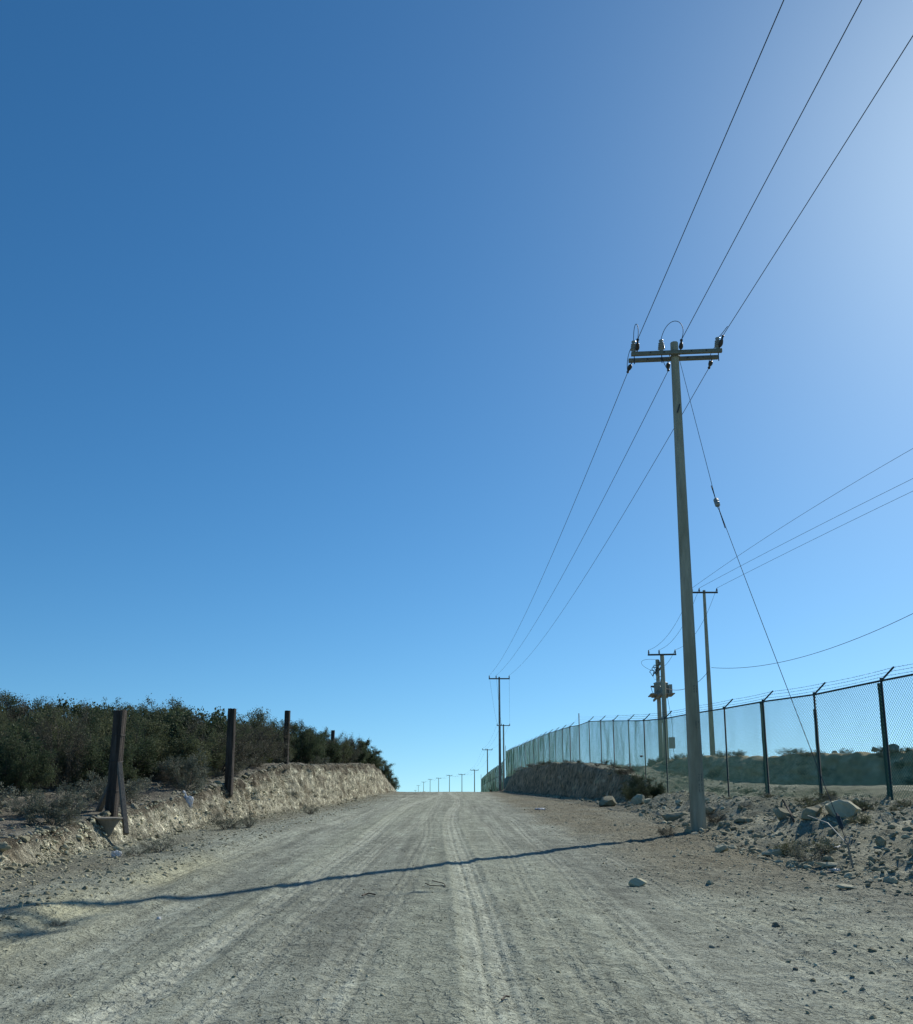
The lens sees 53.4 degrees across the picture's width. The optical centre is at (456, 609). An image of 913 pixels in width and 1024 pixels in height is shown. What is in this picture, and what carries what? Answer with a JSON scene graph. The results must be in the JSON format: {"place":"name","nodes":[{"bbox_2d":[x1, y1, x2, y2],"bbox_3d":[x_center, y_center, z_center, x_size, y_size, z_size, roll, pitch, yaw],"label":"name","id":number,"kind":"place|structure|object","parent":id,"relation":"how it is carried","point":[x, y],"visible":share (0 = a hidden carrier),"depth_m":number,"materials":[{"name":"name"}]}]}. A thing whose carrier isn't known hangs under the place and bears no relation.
{"place":"outdoors","nodes":[
{"label":"outdoors","id":0,"kind":"place"},
{"bbox_2d":[0,761,397,869],"bbox_3d":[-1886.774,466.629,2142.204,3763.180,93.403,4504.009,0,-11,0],"label":"bank","id":1,"kind":"structure","parent":0,"point":[299,789],"depth_m":20.73,"materials":[{"name":"soil"}]},
{"bbox_2d":[0,782,20,809],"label":"weed","id":2,"kind":"object","parent":1,"relation":"on","point":[3,797],"visible":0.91,"depth_m":14.53,"materials":[{"name":"grey plant"}]},
{"bbox_2d":[0,688,22,716],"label":"shrub","id":3,"kind":"object","parent":1,"relation":"on","point":[12,700],"visible":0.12,"depth_m":32.55,"materials":[{"name":"green plant"}]},
{"bbox_2d":[7,794,46,815],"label":"shrub","id":4,"kind":"object","parent":1,"relation":"on","point":[16,809],"visible":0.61,"depth_m":14.20,"materials":[{"name":"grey plant"}]},
{"bbox_2d":[0,728,61,795],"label":"shrub","id":5,"kind":"object","parent":1,"relation":"on","point":[14,772],"visible":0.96,"depth_m":17.03,"materials":[{"name":"green plant"}]},
{"bbox_2d":[0,718,62,788],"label":"shrub","id":6,"kind":"object","parent":1,"relation":"on","point":[24,735],"visible":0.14,"depth_m":18.18,"materials":[{"name":"green plant"}]},
{"bbox_2d":[1,700,62,720],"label":"shrub","id":7,"kind":"object","parent":1,"relation":"on","point":[13,704],"visible":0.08,"depth_m":30.80,"materials":[{"name":"green plant"}]},
{"bbox_2d":[0,701,67,739],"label":"shrub","id":8,"kind":"object","parent":1,"relation":"on","point":[27,724],"visible":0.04,"depth_m":25.48,"materials":[{"name":"green plant"}]},
{"bbox_2d":[1,693,70,725],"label":"shrub","id":9,"kind":"object","parent":1,"relation":"on","point":[22,709],"visible":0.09,"depth_m":29.03,"materials":[{"name":"green plant"}]},
{"bbox_2d":[0,696,77,736],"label":"shrub","id":10,"kind":"object","parent":1,"relation":"on","point":[35,703],"visible":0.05,"depth_m":25.82,"materials":[{"name":"green plant"}]},
{"bbox_2d":[0,704,88,782],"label":"shrub","id":11,"kind":"object","parent":1,"relation":"on","point":[37,716],"visible":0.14,"depth_m":20.66,"materials":[{"name":"green plant"}]},
{"bbox_2d":[20,780,90,827],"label":"shrub","id":12,"kind":"object","parent":1,"relation":"on","point":[38,807],"visible":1,"depth_m":13.46,"materials":[{"name":"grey plant"}]},
{"bbox_2d":[24,704,94,790],"bbox_3d":[-8.180,3.039,18.764,1.329,2.340,1.509,7,-13,-32],"label":"shrub","id":13,"kind":"object","parent":1,"relation":"on","point":[68,765],"visible":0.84,"depth_m":18.73,"materials":[{"name":"green plant"}]},
{"bbox_2d":[29,693,96,730],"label":"shrub","id":14,"kind":"object","parent":1,"relation":"on","point":[65,706],"visible":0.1,"depth_m":28.44,"materials":[{"name":"green plant"}]},
{"bbox_2d":[62,791,97,813],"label":"weed","id":15,"kind":"object","parent":1,"relation":"on","point":[87,807],"visible":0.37,"depth_m":15.11,"materials":[{"name":"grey plant"}]},
{"bbox_2d":[46,708,140,787],"bbox_3d":[-7.915,3.086,19.794,1.743,1.924,1.991,-7,-13,30],"label":"shrub","id":16,"kind":"object","parent":1,"relation":"on","point":[93,758],"visible":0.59,"depth_m":19.56,"materials":[{"name":"green plant"}]},
{"bbox_2d":[61,710,128,746],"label":"shrub","id":17,"kind":"object","parent":1,"relation":"on","point":[86,727],"visible":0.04,"depth_m":25.09,"materials":[{"name":"green plant"}]},
{"bbox_2d":[66,698,130,725],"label":"shrub","id":18,"kind":"object","parent":1,"relation":"on","point":[75,709],"visible":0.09,"depth_m":30.50,"materials":[{"name":"green plant"}]},
{"bbox_2d":[77,702,139,739],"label":"shrub","id":19,"kind":"object","parent":1,"relation":"on","point":[104,725],"visible":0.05,"depth_m":27.17,"materials":[{"name":"green plant"}]},
{"bbox_2d":[52,709,167,778],"bbox_3d":[-8.721,3.480,22.505,2.727,2.061,3.065,-7,-13,30],"label":"shrub","id":20,"kind":"object","parent":1,"relation":"on","point":[109,734],"visible":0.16,"depth_m":21.87,"materials":[{"name":"green plant"}]},
{"bbox_2d":[95,710,128,836],"bbox_3d":[-5.797,2.703,15.055,0.519,2.091,1.488,7,-13,-33],"label":"timber post","id":21,"kind":"object","parent":1,"relation":"on","point":[114,790],"visible":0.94,"depth_m":15.05,"materials":[{"name":"brown wood"}]},
{"bbox_2d":[74,770,153,801],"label":"weed","id":22,"kind":"object","parent":1,"relation":"on","point":[128,787],"visible":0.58,"depth_m":17.02,"materials":[{"name":"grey plant"}]},
{"bbox_2d":[92,738,149,778],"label":"shrub","id":23,"kind":"object","parent":1,"relation":"on","point":[96,771],"visible":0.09,"depth_m":21.23,"materials":[{"name":"green plant"}]},
{"bbox_2d":[88,709,157,740],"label":"shrub","id":24,"kind":"object","parent":1,"relation":"on","point":[127,726],"visible":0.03,"depth_m":24.73,"materials":[{"name":"green plant"}]},
{"bbox_2d":[86,706,160,782],"bbox_3d":[-7.695,3.233,21.252,1.783,1.967,2.035,7,-13,-32],"label":"shrub","id":25,"kind":"object","parent":1,"relation":"on","point":[144,747],"visible":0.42,"depth_m":21.18,"materials":[{"name":"green plant"}]},
{"bbox_2d":[88,697,159,731],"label":"shrub","id":26,"kind":"object","parent":1,"relation":"on","point":[101,709],"visible":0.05,"depth_m":27.95,"materials":[{"name":"green plant"}]},
{"bbox_2d":[126,790,146,803],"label":"weed","id":27,"kind":"object","parent":1,"relation":"on","point":[132,797],"visible":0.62,"depth_m":16.94,"materials":[{"name":"grey plant"}]},
{"bbox_2d":[122,693,192,725],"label":"shrub","id":28,"kind":"object","parent":1,"relation":"on","point":[157,708],"visible":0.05,"depth_m":30.53,"materials":[{"name":"green plant"}]},
{"bbox_2d":[126,697,190,750],"bbox_3d":[-9.207,3.704,27.608,2.223,2.189,2.660,0,-11,-1],"label":"shrub","id":29,"kind":"object","parent":1,"relation":"on","point":[143,712],"visible":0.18,"depth_m":27.80,"materials":[{"name":"green plant"}]},
{"bbox_2d":[146,733,196,778],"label":"shrub","id":30,"kind":"object","parent":1,"relation":"on","point":[173,748],"visible":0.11,"depth_m":23.13,"materials":[{"name":"green plant"}]},
{"bbox_2d":[126,713,220,780],"bbox_3d":[-7.250,3.572,22.818,2.591,1.906,2.054,4,-12,-18],"label":"shrub","id":31,"kind":"object","parent":1,"relation":"on","point":[189,750],"visible":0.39,"depth_m":22.69,"materials":[{"name":"green plant"}]},
{"bbox_2d":[149,759,197,786],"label":"weed","id":32,"kind":"object","parent":1,"relation":"on","point":[167,778],"visible":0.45,"depth_m":20.77,"materials":[{"name":"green plant"}]},
{"bbox_2d":[156,761,212,782],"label":"weed","id":33,"kind":"object","parent":1,"relation":"on","point":[160,768],"visible":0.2,"depth_m":22.23,"materials":[{"name":"grey plant"}]},
{"bbox_2d":[156,745,214,791],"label":"shrub","id":34,"kind":"object","parent":1,"relation":"on","point":[183,781],"visible":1,"depth_m":20.22,"materials":[{"name":"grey plant"}]},
{"bbox_2d":[182,790,193,808],"bbox_3d":[-5.624,3.996,18.963,0.239,0.424,0.139,0,-11,0],"label":"plastic bag","id":35,"kind":"object","parent":1,"relation":"on","point":[189,800],"visible":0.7,"depth_m":18.94,"materials":[{"name":"white plastic"}]},
{"bbox_2d":[172,727,225,777],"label":"shrub","id":36,"kind":"object","parent":1,"relation":"on","point":[218,761],"visible":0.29,"depth_m":24.06,"materials":[{"name":"green plant"}]},
{"bbox_2d":[163,706,238,770],"bbox_3d":[-7.729,3.943,26.826,2.184,2.434,3.304,6,-13,-29],"label":"shrub","id":37,"kind":"object","parent":1,"relation":"on","point":[179,719],"visible":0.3,"depth_m":26.48,"materials":[{"name":"green plant"}]},
{"bbox_2d":[182,712,262,776],"bbox_3d":[-6.743,3.774,25.372,2.682,1.868,2.335,-7,-13,32],"label":"shrub","id":38,"kind":"object","parent":1,"relation":"on","point":[243,752],"visible":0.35,"depth_m":25.15,"materials":[{"name":"green plant"}]},
{"bbox_2d":[225,708,235,794],"bbox_3d":[-5.670,3.559,22.740,0.222,2.145,0.212,0,-11,0],"label":"timber post","id":39,"kind":"object","parent":1,"relation":"on","point":[230,750],"visible":1,"depth_m":22.66,"materials":[{"name":"brown wood"}]},
{"bbox_2d":[211,757,255,773],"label":"weed","id":40,"kind":"object","parent":1,"relation":"on","point":[241,765],"visible":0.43,"depth_m":25.50,"materials":[{"name":"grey plant"}]},
{"bbox_2d":[235,721,254,763],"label":"shrub","id":41,"kind":"object","parent":1,"relation":"on","point":[242,737],"visible":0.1,"depth_m":28.84,"materials":[{"name":"green plant"}]},
{"bbox_2d":[222,719,286,768],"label":"shrub","id":42,"kind":"object","parent":1,"relation":"on","point":[268,748],"visible":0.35,"depth_m":28.66,"materials":[{"name":"green plant"}]},
{"bbox_2d":[224,705,290,741],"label":"shrub","id":43,"kind":"object","parent":1,"relation":"on","point":[261,717],"visible":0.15,"depth_m":40.24,"materials":[{"name":"green plant"}]},
{"bbox_2d":[238,716,293,761],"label":"shrub","id":44,"kind":"object","parent":1,"relation":"on","point":[280,749],"visible":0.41,"depth_m":32.07,"materials":[{"name":"green plant"}]},
{"bbox_2d":[266,716,298,746],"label":"shrub","id":45,"kind":"object","parent":1,"relation":"on","point":[291,725],"visible":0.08,"depth_m":47.46,"materials":[{"name":"green plant"}]},
{"bbox_2d":[283,710,290,763],"bbox_3d":[-6.133,4.673,32.712,0.219,2.045,0.211,0,-11,0],"label":"timber post","id":46,"kind":"object","parent":1,"relation":"on","point":[287,716],"visible":0.79,"depth_m":32.67,"materials":[{"name":"brown wood"}]},
{"bbox_2d":[280,720,328,763],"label":"shrub","id":47,"kind":"object","parent":1,"relation":"on","point":[305,751],"visible":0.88,"depth_m":39.01,"materials":[{"name":"green plant"}]},
{"bbox_2d":[303,727,342,763],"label":"shrub","id":48,"kind":"object","parent":1,"relation":"on","point":[332,749],"visible":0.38,"depth_m":44.58,"materials":[{"name":"green plant"}]},
{"bbox_2d":[322,739,349,763],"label":"shrub","id":49,"kind":"object","parent":1,"relation":"on","point":[340,759],"visible":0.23,"depth_m":48.52,"materials":[{"name":"green plant"}]},
{"bbox_2d":[324,737,354,762],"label":"shrub","id":50,"kind":"object","parent":1,"relation":"on","point":[349,752],"visible":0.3,"depth_m":52.25,"materials":[{"name":"green plant"}]},
{"bbox_2d":[327,733,362,763],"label":"shrub","id":51,"kind":"object","parent":1,"relation":"on","point":[354,745],"visible":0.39,"depth_m":55.79,"materials":[{"name":"green plant"}]},
{"bbox_2d":[342,738,368,762],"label":"shrub","id":52,"kind":"object","parent":1,"relation":"on","point":[362,756],"visible":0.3,"depth_m":60.33,"materials":[{"name":"green plant"}]},
{"bbox_2d":[349,738,371,763],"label":"shrub","id":53,"kind":"object","parent":1,"relation":"on","point":[364,744],"visible":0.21,"depth_m":62.47,"materials":[{"name":"green plant"}]},
{"bbox_2d":[354,747,377,764],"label":"shrub","id":54,"kind":"object","parent":1,"relation":"on","point":[372,760],"visible":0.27,"depth_m":64.92,"materials":[{"name":"green plant"}]},
{"bbox_2d":[378,758,395,779],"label":"shrub","id":55,"kind":"object","parent":1,"relation":"on","point":[387,767],"visible":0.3,"depth_m":78.78,"materials":[{"name":"green plant"}]},
{"bbox_2d":[0,761,909,1017],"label":"dark gravel","id":56,"kind":"structure","parent":1,"relation":"on","point":[262,771],"depth_m":16.63,"materials":[{"name":"grey gravel"}]},
{"bbox_2d":[0,791,912,1023],"bbox_3d":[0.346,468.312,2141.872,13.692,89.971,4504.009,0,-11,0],"label":"dirt road","id":57,"kind":"structure","parent":0,"point":[188,992],"depth_m":7.58,"materials":[{"name":"soil"}]},
{"bbox_2d":[121,846,153,855],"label":"weed","id":58,"kind":"object","parent":57,"relation":"on","point":[127,853],"visible":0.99,"depth_m":12.52,"materials":[{"name":"brown plant"}]},
{"bbox_2d":[138,835,178,852],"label":"weed","id":59,"kind":"object","parent":57,"relation":"on","point":[153,847],"visible":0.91,"depth_m":13.32,"materials":[{"name":"brown plant"}]},
{"bbox_2d":[208,811,243,829],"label":"weed","id":60,"kind":"object","parent":57,"relation":"on","point":[218,823],"visible":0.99,"depth_m":18.45,"materials":[{"name":"brown plant"}]},
{"bbox_2d":[241,811,257,827],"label":"weed","id":61,"kind":"object","parent":57,"relation":"on","point":[247,821],"visible":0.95,"depth_m":19.11,"materials":[{"name":"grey plant"}]},
{"bbox_2d":[0,761,912,1022],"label":"gravel","id":62,"kind":"structure","parent":57,"relation":"on","point":[35,866],"depth_m":12.91,"materials":[{"name":"grey gravel"}]},
{"bbox_2d":[489,676,509,790],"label":"utility pole","id":63,"kind":"object","parent":57,"relation":"on","point":[500,782],"visible":1,"depth_m":90.30,"materials":[{"name":"concrete"}]},
{"bbox_2d":[599,796,615,806],"bbox_3d":[5.872,7.476,35.206,0.646,0.478,0.774,-4,-12,20],"label":"boulder","id":64,"kind":"object","parent":57,"relation":"on","point":[607,801],"visible":0.9,"depth_m":34.99,"materials":[{"name":"stone"}]},
{"bbox_2d":[628,878,646,886],"bbox_3d":[2.114,3.188,10.588,0.238,0.112,0.128,2,-11,-11],"label":"boulder","id":65,"kind":"object","parent":57,"relation":"on","point":[635,882],"visible":0.94,"depth_m":10.55,"materials":[{"name":"stone"}]},
{"bbox_2d":[627,321,727,831],"bbox_3d":[5.318,-0.887,20.862,2.359,12.194,1.042,0,-11,0],"label":"utility pole","id":66,"kind":"object","parent":57,"relation":"on","point":[696,786],"visible":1,"depth_m":20.75,"materials":[{"name":"concrete"}]},
{"bbox_2d":[493,373,627,670],"bbox_3d":[3.760,0.659,56.774,0.014,1.634,70.067,0,-11,-1],"label":"power line","id":67,"kind":"object","parent":66,"relation":"attached to","point":[576,497],"visible":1,"depth_m":29.95,"materials":[{"name":"metal"}]},
{"bbox_2d":[507,371,667,663],"bbox_3d":[4.607,0.643,56.777,0.014,1.601,70.072,0,-11,-1],"label":"power line","id":68,"kind":"object","parent":66,"relation":"attached to","point":[610,484],"visible":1,"depth_m":28.61,"materials":[{"name":"metal"}]},
{"bbox_2d":[511,370,707,673],"bbox_3d":[5.765,0.623,56.781,0.014,1.560,70.067,0,-11,-1],"label":"power line","id":69,"kind":"object","parent":66,"relation":"attached to","point":[633,497],"visible":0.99,"depth_m":30.33,"materials":[{"name":"metal"}]},
{"bbox_2d":[638,0,783,337],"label":"power line","id":70,"kind":"object","parent":66,"relation":"attached to","point":[717,154],"visible":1,"depth_m":14.93,"materials":[{"name":"metal"}]},
{"bbox_2d":[679,360,853,867],"bbox_3d":[5.253,-1.226,16.825,0.166,11.279,7.970,0,-11,1],"label":"guy wire","id":71,"kind":"object","parent":66,"relation":"attached to","point":[717,505],"visible":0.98,"depth_m":14.44,"materials":[{"name":"metal"}]},
{"bbox_2d":[681,0,861,339],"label":"power line","id":72,"kind":"object","parent":66,"relation":"attached to","point":[779,154],"visible":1,"depth_m":14.90,"materials":[{"name":"metal"}]},
{"bbox_2d":[723,35,912,334],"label":"power line","id":73,"kind":"object","parent":66,"relation":"attached to","point":[826,172],"visible":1,"depth_m":15.43,"materials":[{"name":"metal"}]},
{"bbox_2d":[835,884,857,888],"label":"boulder","id":74,"kind":"object","parent":57,"relation":"on","point":[843,886],"visible":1,"depth_m":10.07,"materials":[{"name":"stone"}]},
{"bbox_2d":[0,0,912,791],"label":"sky","id":75,"kind":"structure","parent":0,"point":[318,319],"materials":[{"name":"blue"}]},
{"bbox_2d":[498,761,912,891],"bbox_3d":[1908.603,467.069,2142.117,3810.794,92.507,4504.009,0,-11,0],"label":"bank","id":76,"kind":"structure","parent":0,"point":[576,780],"depth_m":21.37,"materials":[{"name":"soil"}]},
{"bbox_2d":[481,761,503,791],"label":"chain link fence","id":77,"kind":"object","parent":76,"relation":"on","point":[490,782],"visible":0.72,"depth_m":119.63,"materials":[{"name":"green metal"}]},
{"bbox_2d":[631,794,644,804],"bbox_3d":[6.879,7.194,34.274,0.582,0.421,0.471,-3,-11,13],"label":"boulder","id":78,"kind":"object","parent":76,"relation":"on","point":[637,799],"visible":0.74,"depth_m":34.11,"materials":[{"name":"stone"}]},
{"bbox_2d":[621,773,664,798],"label":"shrub","id":79,"kind":"object","parent":76,"relation":"on","point":[637,781],"visible":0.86,"depth_m":36.69,"materials":[{"name":"green plant"}]},
{"bbox_2d":[641,650,675,758],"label":"transformer station","id":80,"kind":"object","parent":76,"relation":"on","point":[660,690],"visible":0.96,"depth_m":66.59,"materials":[{"name":"metal"}]},
{"bbox_2d":[660,812,687,820],"bbox_3d":[5.628,5.384,23.415,0.786,0.305,0.281,-6,-13,28],"label":"boulder","id":81,"kind":"object","parent":76,"relation":"on","point":[672,816],"visible":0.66,"depth_m":23.35,"materials":[{"name":"stone"}]},
{"bbox_2d":[692,588,717,754],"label":"utility pole","id":82,"kind":"object","parent":76,"relation":"on","point":[709,691],"visible":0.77,"depth_m":67.91,"materials":[{"name":"concrete"}]},
{"bbox_2d":[694,448,912,586],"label":"power line","id":83,"kind":"object","parent":82,"relation":"attached to","point":[806,511],"visible":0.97,"depth_m":55.10,"materials":[{"name":"metal"}]},
{"bbox_2d":[711,613,912,667],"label":"power line","id":84,"kind":"object","parent":82,"relation":"attached to","point":[832,647],"visible":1,"depth_m":53.08,"materials":[{"name":"metal"}]},
{"bbox_2d":[505,664,912,799],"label":"chain link fence","id":85,"kind":"object","parent":76,"relation":"on","point":[511,761],"visible":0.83,"depth_m":28.47,"materials":[{"name":"grey metal"}]},
{"bbox_2d":[705,809,727,822],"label":"weed","id":86,"kind":"object","parent":76,"relation":"on","point":[713,819],"visible":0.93,"depth_m":21.39,"materials":[{"name":"brown plant"}]},
{"bbox_2d":[760,703,767,793],"bbox_3d":[8.959,4.177,26.391,0.100,2.921,0.098,5,-12,-22],"label":"fence post","id":87,"kind":"object","parent":76,"relation":"on","point":[764,757],"visible":0.49,"depth_m":26.37,"materials":[{"name":"black metal"}]},
{"bbox_2d":[761,849,788,856],"bbox_3d":[4.971,3.808,14.178,0.485,0.140,0.175,2,-11,-11],"label":"boulder","id":88,"kind":"object","parent":76,"relation":"on","point":[770,852],"visible":0.63,"depth_m":14.11,"materials":[{"name":"stone"}]},
{"bbox_2d":[774,808,789,820],"bbox_3d":[6.228,3.918,17.313,0.314,0.267,0.189,2,-11,-11],"label":"boulder","id":89,"kind":"object","parent":76,"relation":"on","point":[781,813],"visible":0.92,"depth_m":17.25,"materials":[{"name":"stone"}]},
{"bbox_2d":[652,749,912,785],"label":"bushes","id":90,"kind":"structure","parent":76,"relation":"on","point":[795,774],"depth_m":48.50,"materials":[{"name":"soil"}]},
{"bbox_2d":[773,836,808,855],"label":"weed","id":91,"kind":"object","parent":76,"relation":"on","point":[784,846],"visible":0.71,"depth_m":14.06,"materials":[{"name":"brown plant"}]},
{"bbox_2d":[792,798,820,807],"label":"weed","id":92,"kind":"object","parent":76,"relation":"on","point":[809,804],"visible":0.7,"depth_m":17.91,"materials":[{"name":"brown plant"}]},
{"bbox_2d":[800,805,821,819],"bbox_3d":[6.323,3.646,16.170,0.311,0.319,0.439,-9,-14,39],"label":"boulder","id":93,"kind":"object","parent":76,"relation":"on","point":[814,811],"visible":0.82,"depth_m":16.03,"materials":[{"name":"stone"}]},
{"bbox_2d":[784,837,838,863],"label":"weed","id":94,"kind":"object","parent":76,"relation":"on","point":[798,853],"visible":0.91,"depth_m":12.76,"materials":[{"name":"brown plant"}]},
{"bbox_2d":[806,836,841,853],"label":"weed","id":95,"kind":"object","parent":76,"relation":"on","point":[819,845],"visible":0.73,"depth_m":13.01,"materials":[{"name":"brown plant"}]},
{"bbox_2d":[814,862,837,866],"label":"boulder","id":96,"kind":"object","parent":76,"relation":"on","point":[828,864],"visible":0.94,"depth_m":12.23,"materials":[{"name":"stone"}]},
{"bbox_2d":[825,800,860,818],"bbox_3d":[6.778,3.537,15.925,0.602,0.392,0.514,-6,-13,29],"label":"boulder","id":97,"kind":"object","parent":76,"relation":"on","point":[843,808],"visible":0.81,"depth_m":15.74,"materials":[{"name":"stone"}]},
{"bbox_2d":[841,813,872,823],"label":"weed","id":98,"kind":"object","parent":76,"relation":"on","point":[861,820],"visible":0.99,"depth_m":14.91,"materials":[{"name":"brown plant"}]},
{"bbox_2d":[851,797,883,810],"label":"weed","id":99,"kind":"object","parent":76,"relation":"on","point":[861,805],"visible":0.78,"depth_m":16.52,"materials":[{"name":"brown plant"}]},
{"bbox_2d":[875,835,886,845],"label":"stone","id":100,"kind":"object","parent":76,"relation":"on","point":[880,840],"visible":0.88,"depth_m":12.86,"materials":[{"name":"stone"}]},
{"bbox_2d":[877,683,890,796],"bbox_3d":[9.581,3.010,20.302,0.098,2.728,0.096,5,-12,-22],"label":"fence post","id":101,"kind":"object","parent":76,"relation":"on","point":[884,744],"visible":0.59,"depth_m":20.28,"materials":[{"name":"black metal"}]},
{"bbox_2d":[884,796,912,807],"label":"weed","id":102,"kind":"object","parent":76,"relation":"on","point":[908,802],"visible":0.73,"depth_m":17.88,"materials":[{"name":"brown plant"}]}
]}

